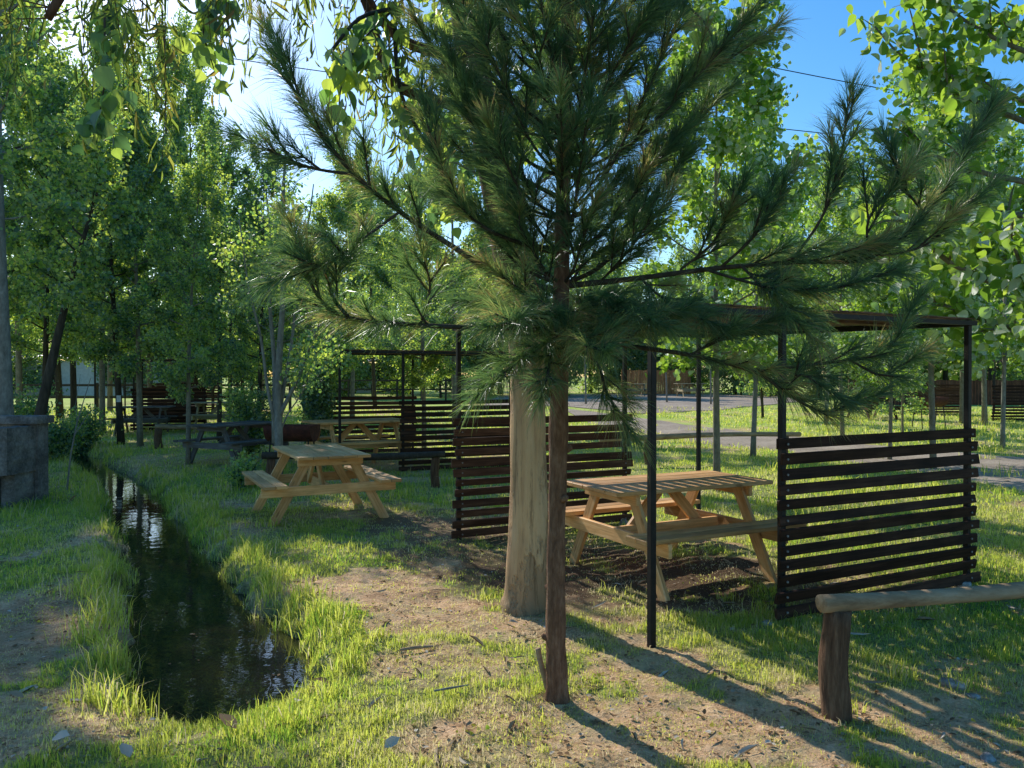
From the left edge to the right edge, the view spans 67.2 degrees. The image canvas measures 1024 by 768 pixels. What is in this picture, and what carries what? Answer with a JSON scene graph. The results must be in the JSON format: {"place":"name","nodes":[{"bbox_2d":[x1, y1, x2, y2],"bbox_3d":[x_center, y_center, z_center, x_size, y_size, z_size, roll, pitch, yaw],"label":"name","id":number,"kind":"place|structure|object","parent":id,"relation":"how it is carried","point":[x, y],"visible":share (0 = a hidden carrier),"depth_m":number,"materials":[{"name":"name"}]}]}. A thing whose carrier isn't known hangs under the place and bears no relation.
{"place":"outdoors","nodes":[
{"label":"outdoors","id":0,"kind":"place"},
{"bbox_2d":[66,453,317,725],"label":"water","id":1,"kind":"structure","parent":0,"point":[231,667],"depth_m":5.20,"materials":[{"name":"liquid"}]},
{"bbox_2d":[0,377,1023,767],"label":"ground","id":2,"kind":"structure","parent":0,"point":[438,563],"depth_m":4.55,"materials":[{"name":"brown soil"}]},
{"bbox_2d":[0,415,53,507],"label":"concrete grill","id":3,"kind":"object","parent":2,"relation":"on","point":[24,456],"visible":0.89,"depth_m":9.75,"materials":[{"name":"grey concrete"}]},
{"bbox_2d":[10,319,54,395],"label":"bush","id":4,"kind":"object","parent":2,"relation":"on","point":[29,375],"visible":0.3,"depth_m":50.06,"materials":[{"name":"green plant"}]},
{"bbox_2d":[5,43,76,417],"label":"poplar tree","id":5,"kind":"object","parent":2,"relation":"on","point":[35,332],"visible":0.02,"depth_m":26.84,"materials":[{"name":"green plant"}]},
{"bbox_2d":[13,377,68,423],"bbox_3d":[-9.388,0.703,14.607,1.632,1.957,1.536,0,1,0],"label":"shrub","id":6,"kind":"object","parent":2,"relation":"on","point":[26,407],"visible":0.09,"depth_m":14.75,"materials":[{"name":"green plant"}]},
{"bbox_2d":[1,0,84,323],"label":"poplar tree","id":7,"kind":"object","parent":2,"relation":"on","point":[17,287],"visible":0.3,"depth_m":17.19,"materials":[{"name":"green plant"}]},
{"bbox_2d":[1,0,86,414],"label":"poplar tree","id":8,"kind":"object","parent":2,"relation":"on","point":[18,355],"visible":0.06,"depth_m":22.94,"materials":[{"name":"green plant"}]},
{"bbox_2d":[0,0,96,414],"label":"poplar tree","id":9,"kind":"object","parent":2,"relation":"on","point":[51,209],"visible":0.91,"depth_m":11.41,"materials":[{"name":"green plant"}]},
{"bbox_2d":[2,37,109,414],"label":"poplar tree","id":10,"kind":"object","parent":2,"relation":"on","point":[47,109],"visible":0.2,"depth_m":20.77,"materials":[{"name":"green plant"}]},
{"bbox_2d":[14,61,115,412],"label":"poplar tree","id":11,"kind":"object","parent":2,"relation":"on","point":[73,385],"visible":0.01,"depth_m":23.48,"materials":[{"name":"green plant"}]},
{"bbox_2d":[48,409,91,460],"bbox_3d":[-8.751,1.050,14.788,1.111,1.157,1.041,0,1,41],"label":"shrub","id":12,"kind":"object","parent":2,"relation":"on","point":[60,439],"visible":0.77,"depth_m":14.74,"materials":[{"name":"green plant"}]},
{"bbox_2d":[10,104,146,414],"bbox_3d":[-7.089,-1.529,12.662,1.916,6.378,1.847,0,1,-40],"label":"poplar tree","id":13,"kind":"object","parent":2,"relation":"on","point":[102,165],"visible":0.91,"depth_m":12.58,"materials":[{"name":"green plant"}]},
{"bbox_2d":[66,374,93,489],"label":"bare sapling","id":14,"kind":"object","parent":2,"relation":"on","point":[75,432],"visible":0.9,"depth_m":10.61,"materials":[{"name":"grey plant"}]},
{"bbox_2d":[54,403,122,453],"bbox_3d":[-9.776,1.119,17.490,1.331,1.475,1.334,0,1,35],"label":"shrub","id":15,"kind":"object","parent":2,"relation":"on","point":[83,448],"visible":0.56,"depth_m":17.39,"materials":[{"name":"green plant"}]},
{"bbox_2d":[29,53,163,431],"bbox_3d":[-11.373,-3.822,21.119,3.576,10.677,3.501,0,1,9],"label":"poplar tree","id":16,"kind":"object","parent":2,"relation":"on","point":[64,148],"visible":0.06,"depth_m":20.95,"materials":[{"name":"green plant"}]},
{"bbox_2d":[12,355,184,395],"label":"shed","id":17,"kind":"structure","parent":2,"relation":"on","point":[85,372],"depth_m":52.00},
{"bbox_2d":[32,60,174,444],"bbox_3d":[-9.216,-3.104,17.762,2.826,9.218,3.273,0,1,21],"label":"poplar tree","id":18,"kind":"object","parent":2,"relation":"on","point":[88,352],"visible":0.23,"depth_m":17.46,"materials":[{"name":"green plant"}]},
{"bbox_2d":[85,331,146,395],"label":"bush","id":19,"kind":"object","parent":2,"relation":"on","point":[127,380],"visible":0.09,"depth_m":51.06,"materials":[{"name":"green plant"}]},
{"bbox_2d":[71,0,161,411],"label":"poplar tree","id":20,"kind":"object","parent":2,"relation":"on","point":[109,373],"visible":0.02,"depth_m":30.92,"materials":[{"name":"green plant"}]},
{"bbox_2d":[62,75,203,446],"bbox_3d":[-8.492,-2.797,17.375,2.865,8.736,2.926,0,1,-33],"label":"poplar tree","id":21,"kind":"object","parent":2,"relation":"on","point":[144,177],"visible":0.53,"depth_m":17.31,"materials":[{"name":"green plant"}]},
{"bbox_2d":[103,406,177,435],"bbox_3d":[-10.091,1.006,21.010,1.556,0.794,1.488,0,1,-12],"label":"picnic table","id":22,"kind":"object","parent":2,"relation":"on","point":[152,419],"visible":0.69,"depth_m":20.95,"materials":[{"name":"brown wood"}]},
{"bbox_2d":[13,383,291,411],"bbox_3d":[-19.808,0.581,30.992,21.844,1.250,0.150,0,1,0],"label":"rail fence","id":23,"kind":"object","parent":2,"relation":"on","point":[212,396],"visible":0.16,"depth_m":30.92,"materials":[{"name":"brown wood"}]},
{"bbox_2d":[106,147,199,405],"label":"poplar tree","id":24,"kind":"object","parent":2,"relation":"on","point":[117,295],"visible":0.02,"depth_m":25.93,"materials":[{"name":"green plant"}]},
{"bbox_2d":[92,359,237,429],"bbox_3d":[-10.520,0.325,23.804,3.250,2.234,3.421,0,1,-6],"label":"slat shelter","id":25,"kind":"object","parent":2,"relation":"on","point":[154,394],"visible":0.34,"depth_m":22.18,"materials":[{"name":"brown wood"}]},
{"bbox_2d":[124,361,217,410],"bbox_3d":[-12.889,0.150,30.533,3.250,2.234,3.421,0,1,4],"label":"slat shelter","id":26,"kind":"object","parent":2,"relation":"on","point":[208,393],"visible":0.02,"depth_m":28.98,"materials":[{"name":"brown wood"}]},
{"bbox_2d":[122,5,238,405],"bbox_3d":[-11.844,-6.070,27.008,4.236,14.979,3.843,0,1,-25],"label":"poplar tree","id":27,"kind":"object","parent":2,"relation":"on","point":[176,136],"visible":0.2,"depth_m":26.66,"materials":[{"name":"green plant"}]},
{"bbox_2d":[128,139,239,464],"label":"poplar tree","id":28,"kind":"object","parent":2,"relation":"on","point":[198,270],"visible":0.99,"depth_m":13.89,"materials":[{"name":"green plant"}]},
{"bbox_2d":[157,30,232,398],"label":"poplar tree","id":29,"kind":"object","parent":2,"relation":"on","point":[199,110],"visible":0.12,"depth_m":29.27,"materials":[{"name":"green plant"}]},
{"bbox_2d":[154,424,235,448],"bbox_3d":[-7.079,1.218,17.292,1.757,0.678,0.168,0,1,-21],"label":"log rail","id":30,"kind":"object","parent":2,"relation":"on","point":[158,435],"visible":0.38,"depth_m":16.99,"materials":[{"name":"brown wood"}]},
{"bbox_2d":[183,401,255,432],"bbox_3d":[-8.286,0.949,22.009,1.712,0.873,1.637,0,1,-8],"label":"picnic table","id":31,"kind":"object","parent":2,"relation":"on","point":[212,414],"visible":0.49,"depth_m":21.59,"materials":[{"name":"brown wood"}]},
{"bbox_2d":[163,101,278,440],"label":"poplar tree","id":32,"kind":"object","parent":2,"relation":"on","point":[228,169],"visible":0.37,"depth_m":18.58,"materials":[{"name":"green plant"}]},
{"bbox_2d":[176,203,278,420],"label":"poplar tree","id":33,"kind":"object","parent":2,"relation":"on","point":[256,353],"visible":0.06,"depth_m":25.90,"materials":[{"name":"green plant"}]},
{"bbox_2d":[173,420,288,463],"bbox_3d":[-5.090,1.117,14.211,1.488,0.793,1.556,0,1,28],"label":"picnic table","id":34,"kind":"object","parent":2,"relation":"on","point":[236,442],"visible":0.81,"depth_m":13.89,"materials":[{"name":"brown wood"}]},
{"bbox_2d":[219,448,262,487],"bbox_3d":[-3.944,1.342,11.213,0.651,0.788,0.731,0,1,-26],"label":"shrub","id":35,"kind":"object","parent":2,"relation":"on","point":[236,469],"visible":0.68,"depth_m":11.11,"materials":[{"name":"green plant"}]},
{"bbox_2d":[216,374,272,455],"bbox_3d":[-5.281,0.669,15.513,1.261,1.757,1.093,0,1,0],"label":"shrub","id":36,"kind":"object","parent":2,"relation":"on","point":[245,408],"visible":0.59,"depth_m":15.36,"materials":[{"name":"green plant"}]},
{"bbox_2d":[193,133,314,448],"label":"poplar tree","id":37,"kind":"object","parent":2,"relation":"on","point":[238,352],"visible":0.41,"depth_m":16.76,"materials":[{"name":"green plant"}]},
{"bbox_2d":[225,317,288,393],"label":"bush","id":38,"kind":"object","parent":2,"relation":"on","point":[248,378],"visible":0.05,"depth_m":54.15,"materials":[{"name":"green plant"}]},
{"bbox_2d":[0,0,547,616],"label":"eucalyptus tree","id":39,"kind":"object","parent":2,"relation":"on","point":[526,578],"visible":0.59,"depth_m":5.03,"materials":[{"name":"green plant"}]},
{"bbox_2d":[199,146,368,473],"bbox_3d":[-3.132,-0.846,10.904,2.380,4.904,1.626,0,1,0],"label":"multi stem tree","id":40,"kind":"object","parent":2,"relation":"on","point":[277,404],"visible":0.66,"depth_m":10.85,"materials":[{"name":"green plant"}]},
{"bbox_2d":[263,424,319,472],"bbox_3d":[-3.486,1.085,12.210,0.748,0.866,0.493,0,1,5],"label":"barrel grill","id":41,"kind":"object","parent":2,"relation":"on","point":[307,433],"visible":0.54,"depth_m":12.02,"materials":[{"name":"black metal"}]},
{"bbox_2d":[269,225,339,413],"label":"poplar tree","id":42,"kind":"object","parent":2,"relation":"on","point":[304,338],"visible":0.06,"depth_m":29.73,"materials":[{"name":"green plant"}]},
{"bbox_2d":[289,321,343,443],"bbox_3d":[-3.950,0.113,15.680,1.207,2.791,1.606,0,1,0],"label":"shrub","id":43,"kind":"object","parent":2,"relation":"on","point":[315,405],"visible":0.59,"depth_m":15.43,"materials":[{"name":"green plant"}]},
{"bbox_2d":[242,444,401,525],"bbox_3d":[-2.250,1.164,8.961,1.488,0.794,1.556,0,1,-27],"label":"picnic table","id":44,"kind":"object","parent":2,"relation":"on","point":[318,456],"visible":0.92,"depth_m":8.64,"materials":[{"name":"brown wood"}]},
{"bbox_2d":[266,175,378,440],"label":"poplar tree","id":45,"kind":"object","parent":2,"relation":"on","point":[332,203],"visible":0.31,"depth_m":17.39,"materials":[{"name":"green plant"}]},
{"bbox_2d":[298,129,399,415],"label":"poplar tree","id":46,"kind":"object","parent":2,"relation":"on","point":[376,297],"visible":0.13,"depth_m":26.75,"materials":[{"name":"green plant"}]},
{"bbox_2d":[261,451,444,487],"bbox_3d":[-2.240,1.294,10.990,2.563,0.692,0.174,0,1,-7],"label":"log rail","id":47,"kind":"object","parent":2,"relation":"on","point":[271,457],"visible":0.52,"depth_m":11.01,"materials":[{"name":"brown wood"}]},
{"bbox_2d":[301,418,422,466],"bbox_3d":[-2.720,1.080,13.560,1.743,0.889,1.667,0,1,-33],"label":"picnic table","id":48,"kind":"object","parent":2,"relation":"on","point":[377,441],"visible":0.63,"depth_m":13.48,"materials":[{"name":"brown wood"}]},
{"bbox_2d":[338,170,410,405],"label":"poplar tree","id":49,"kind":"object","parent":2,"relation":"on","point":[388,304],"visible":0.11,"depth_m":33.95,"materials":[{"name":"green plant"}]},
{"bbox_2d":[341,288,419,395],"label":"bush","id":50,"kind":"object","parent":2,"relation":"on","point":[363,372],"visible":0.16,"depth_m":46.58,"materials":[{"name":"green plant"}]},
{"bbox_2d":[299,379,470,399],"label":"rail fence","id":51,"kind":"object","parent":2,"relation":"on","point":[397,380],"visible":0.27,"depth_m":41.91,"materials":[{"name":"brown wood"}]},
{"bbox_2d":[365,218,434,372],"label":"broadleaf tree","id":52,"kind":"object","parent":2,"relation":"on","point":[394,264],"visible":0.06,"depth_m":55.12,"materials":[{"name":"green plant"}]},
{"bbox_2d":[71,0,730,239],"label":"poplar tree","id":53,"kind":"object","parent":2,"relation":"on","point":[345,77],"visible":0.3,"depth_m":4.26,"materials":[{"name":"green plant"}]},
{"bbox_2d":[315,349,509,470],"bbox_3d":[-1.992,0.469,14.726,3.250,2.234,3.421,0,1,-22],"label":"slat shelter","id":54,"kind":"object","parent":2,"relation":"on","point":[409,414],"visible":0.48,"depth_m":13.30,"materials":[{"name":"brown wood"}]},
{"bbox_2d":[360,156,482,447],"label":"pine tree","id":55,"kind":"object","parent":2,"relation":"on","point":[429,362],"visible":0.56,"depth_m":16.36,"materials":[{"name":"green plant"}]},
{"bbox_2d":[398,313,479,397],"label":"bush","id":56,"kind":"object","parent":2,"relation":"on","point":[464,367],"visible":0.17,"depth_m":45.85,"materials":[{"name":"green plant"}]},
{"bbox_2d":[391,109,500,417],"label":"poplar tree","id":57,"kind":"object","parent":2,"relation":"on","point":[472,181],"visible":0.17,"depth_m":23.76,"materials":[{"name":"green plant"}]},
{"bbox_2d":[429,249,488,381],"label":"broadleaf tree","id":58,"kind":"object","parent":2,"relation":"on","point":[466,283],"visible":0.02,"depth_m":49.70,"materials":[{"name":"green plant"}]},
{"bbox_2d":[461,333,508,395],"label":"bush","id":59,"kind":"object","parent":2,"relation":"on","point":[493,348],"visible":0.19,"depth_m":50.01,"materials":[{"name":"green plant"}]},
{"bbox_2d":[0,480,1023,767],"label":"bark strips","id":60,"kind":"object","parent":2,"relation":"on","point":[740,752],"visible":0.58,"depth_m":3.93,"materials":[{"name":"brown wood"}]},
{"bbox_2d":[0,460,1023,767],"bbox_3d":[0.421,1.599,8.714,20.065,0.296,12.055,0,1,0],"label":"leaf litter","id":61,"kind":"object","parent":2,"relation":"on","point":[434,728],"visible":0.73,"depth_m":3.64,"materials":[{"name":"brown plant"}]},
{"bbox_2d":[499,244,586,370],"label":"broadleaf tree","id":62,"kind":"object","parent":2,"relation":"on","point":[552,273],"visible":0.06,"depth_m":51.14,"materials":[{"name":"green plant"}]},
{"bbox_2d":[504,339,606,395],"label":"bush","id":63,"kind":"object","parent":2,"relation":"on","point":[575,375],"visible":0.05,"depth_m":46.92,"materials":[{"name":"green plant"}]},
{"bbox_2d":[569,248,620,392],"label":"broadleaf tree","id":64,"kind":"object","parent":2,"relation":"on","point":[593,277],"visible":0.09,"depth_m":57.24,"materials":[{"name":"green plant"}]},
{"bbox_2d":[568,338,641,392],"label":"bush","id":65,"kind":"object","parent":2,"relation":"on","point":[595,378],"visible":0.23,"depth_m":56.58,"materials":[{"name":"green plant"}]},
{"bbox_2d":[583,242,629,384],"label":"broadleaf tree","id":66,"kind":"object","parent":2,"relation":"on","point":[619,272],"visible":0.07,"depth_m":64.98,"materials":[{"name":"green plant"}]},
{"bbox_2d":[192,0,1023,704],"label":"pine tree","id":67,"kind":"object","parent":2,"relation":"on","point":[590,320],"visible":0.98,"depth_m":3.41,"materials":[{"name":"green plant"}]},
{"bbox_2d":[535,647,545,689],"bbox_3d":[0.167,1.471,3.883,0.103,0.282,0.046,0,1,0],"label":"cut stub","id":68,"kind":"object","parent":67,"relation":"attached to","point":[540,661],"visible":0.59,"depth_m":3.87,"materials":[{"name":"wood"}]},
{"bbox_2d":[593,337,663,391],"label":"bush","id":69,"kind":"object","parent":2,"relation":"on","point":[639,362],"visible":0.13,"depth_m":56.62,"materials":[{"name":"green plant"}]},
{"bbox_2d":[621,261,664,369],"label":"broadleaf tree","id":70,"kind":"object","parent":2,"relation":"on","point":[651,282],"visible":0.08,"depth_m":59.58,"materials":[{"name":"green plant"}]},
{"bbox_2d":[621,369,690,393],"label":"board fence","id":71,"kind":"object","parent":2,"relation":"on","point":[638,378],"visible":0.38,"depth_m":53.99,"materials":[{"name":"wood"}]},
{"bbox_2d":[630,340,701,391],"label":"broadleaf tree","id":72,"kind":"object","parent":2,"relation":"on","point":[671,365],"visible":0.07,"depth_m":56.85,"materials":[{"name":"green plant"}]},
{"bbox_2d":[565,470,806,601],"bbox_3d":[1.280,1.188,6.331,1.556,0.794,1.488,0,1,-27],"label":"picnic table","id":73,"kind":"object","parent":2,"relation":"on","point":[690,523],"visible":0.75,"depth_m":6.18,"materials":[{"name":"brown wood"}]},
{"bbox_2d":[674,383,708,396],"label":"picnic table","id":74,"kind":"object","parent":2,"relation":"on","point":[682,390],"visible":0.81,"depth_m":46.65,"materials":[{"name":"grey wood"}]},
{"bbox_2d":[664,231,724,296],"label":"broadleaf tree","id":75,"kind":"object","parent":2,"relation":"on","point":[686,256],"visible":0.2,"depth_m":60.29,"materials":[{"name":"green plant"}]},
{"bbox_2d":[599,432,800,464],"bbox_3d":[3.574,1.250,14.370,4.151,0.695,0.167,0,1,-15],"label":"log rail","id":76,"kind":"object","parent":2,"relation":"on","point":[705,434],"visible":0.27,"depth_m":14.34,"materials":[{"name":"brown wood"}]},
{"bbox_2d":[671,359,730,392],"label":"bush","id":77,"kind":"object","parent":2,"relation":"on","point":[704,378],"visible":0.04,"depth_m":57.73,"materials":[{"name":"green plant"}]},
{"bbox_2d":[451,300,980,647],"bbox_3d":[1.498,0.541,6.784,3.250,2.234,3.421,0,1,-27],"label":"slat shelter","id":78,"kind":"object","parent":2,"relation":"on","point":[852,320],"visible":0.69,"depth_m":5.59,"materials":[{"name":"black wood"}]},
{"bbox_2d":[691,244,741,394],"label":"broadleaf tree","id":79,"kind":"object","parent":2,"relation":"on","point":[706,370],"visible":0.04,"depth_m":54.01,"materials":[{"name":"green plant"}]},
{"bbox_2d":[618,0,820,491],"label":"poplar tree","id":80,"kind":"object","parent":2,"relation":"on","point":[733,137],"visible":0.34,"depth_m":10.45,"materials":[{"name":"green plant"}]},
{"bbox_2d":[705,344,750,394],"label":"bush","id":81,"kind":"object","parent":2,"relation":"on","point":[736,383],"visible":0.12,"depth_m":52.47,"materials":[{"name":"green plant"}]},
{"bbox_2d":[732,279,777,417],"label":"poplar tree","id":82,"kind":"object","parent":2,"relation":"on","point":[750,386],"visible":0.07,"depth_m":26.98,"materials":[{"name":"green plant"}]},
{"bbox_2d":[690,83,831,456],"bbox_3d":[5.050,-2.043,15.345,2.966,7.306,2.840,0,1,-40],"label":"poplar tree","id":83,"kind":"object","parent":2,"relation":"on","point":[771,129],"visible":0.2,"depth_m":15.06,"materials":[{"name":"green plant"}]},
{"bbox_2d":[788,367,855,396],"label":"bush","id":84,"kind":"object","parent":2,"relation":"on","point":[811,391],"visible":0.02,"depth_m":48.84,"materials":[{"name":"green plant"}]},
{"bbox_2d":[785,140,880,424],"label":"poplar tree","id":85,"kind":"object","parent":2,"relation":"on","point":[815,210],"visible":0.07,"depth_m":23.54,"materials":[{"name":"green plant"}]},
{"bbox_2d":[785,148,883,434],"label":"poplar tree","id":86,"kind":"object","parent":2,"relation":"on","point":[845,219],"visible":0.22,"depth_m":18.77,"materials":[{"name":"green plant"}]},
{"bbox_2d":[838,199,951,459],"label":"poplar tree","id":87,"kind":"object","parent":2,"relation":"on","point":[864,307],"visible":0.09,"depth_m":14.60,"materials":[{"name":"green plant"}]},
{"bbox_2d":[864,305,934,431],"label":"poplar tree","id":88,"kind":"object","parent":2,"relation":"on","point":[916,403],"visible":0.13,"depth_m":19.43,"materials":[{"name":"green plant"}]},
{"bbox_2d":[815,581,1023,723],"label":"log rail","id":89,"kind":"object","parent":2,"relation":"on","point":[836,610],"visible":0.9,"depth_m":3.59,"materials":[{"name":"brown wood"}]},
{"bbox_2d":[837,50,1018,468],"bbox_3d":[6.947,-2.043,13.082,2.840,7.306,2.966,0,1,41],"label":"poplar tree","id":90,"kind":"object","parent":2,"relation":"on","point":[916,100],"visible":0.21,"depth_m":12.94,"materials":[{"name":"green plant"}]},
{"bbox_2d":[834,0,1023,359],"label":"silver poplar tree","id":91,"kind":"object","parent":2,"relation":"on","point":[989,257],"visible":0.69,"depth_m":7.23,"materials":[{"name":"green plant"}]},
{"bbox_2d":[909,397,948,428],"bbox_3d":[12.456,0.866,23.009,0.880,0.962,0.580,0,1,-8],"label":"barrel grill","id":92,"kind":"object","parent":2,"relation":"on","point":[941,401],"visible":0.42,"depth_m":22.79,"materials":[{"name":"black metal"}]},
{"bbox_2d":[848,379,1023,404],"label":"board fence","id":93,"kind":"object","parent":2,"relation":"on","point":[976,392],"visible":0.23,"depth_m":35.99,"materials":[{"name":"wood"}]},
{"bbox_2d":[922,362,972,380],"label":"bush","id":94,"kind":"object","parent":2,"relation":"on","point":[939,370],"visible":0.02,"depth_m":51.78,"materials":[{"name":"green plant"}]},
{"bbox_2d":[939,677,964,690],"bbox_3d":[2.258,1.547,3.950,0.119,0.073,0.113,0,1,0],"label":"stone","id":95,"kind":"object","parent":2,"relation":"on","point":[953,684],"visible":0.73,"depth_m":3.93,"materials":[{"name":"grey stone"}]},
{"bbox_2d":[918,144,1017,422],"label":"poplar tree","id":96,"kind":"object","parent":2,"relation":"on","point":[961,405],"visible":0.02,"depth_m":24.93,"materials":[{"name":"green plant"}]},
{"bbox_2d":[913,360,1023,420],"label":"slat shelter","id":97,"kind":"object","parent":2,"relation":"on","point":[954,390],"visible":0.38,"depth_m":25.98,"materials":[{"name":"brown wood"}]},
{"bbox_2d":[937,119,1023,425],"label":"poplar tree","id":98,"kind":"object","parent":2,"relation":"on","point":[984,413],"visible":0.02,"depth_m":23.95,"materials":[{"name":"green plant"}]},
{"bbox_2d":[941,122,1023,448],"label":"poplar tree","id":99,"kind":"object","parent":2,"relation":"on","point":[1010,149],"visible":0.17,"depth_m":16.79,"materials":[{"name":"green plant"}]},
{"bbox_2d":[974,292,1023,380],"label":"broadleaf tree","id":100,"kind":"object","parent":2,"relation":"on","point":[1014,376],"visible":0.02,"depth_m":41.41,"materials":[{"name":"green plant"}]},
{"bbox_2d":[0,405,1023,767],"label":"grass","id":101,"kind":"structure","parent":0,"point":[316,615],"depth_m":5.03,"materials":[{"name":"green plant"}]},
{"bbox_2d":[1,0,1023,376],"label":"sky","id":102,"kind":"structure","parent":0,"point":[822,52],"materials":[{"name":"blue"}]},
{"bbox_2d":[487,394,796,413],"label":"gravel yard","id":103,"kind":"structure","parent":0,"point":[687,401],"depth_m":38.48,"materials":[{"name":"grey gravel"}]},
{"bbox_2d":[568,409,1023,490],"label":"road","id":104,"kind":"structure","parent":0,"point":[1006,462],"depth_m":16.30,"materials":[{"name":"grey asphalt"}]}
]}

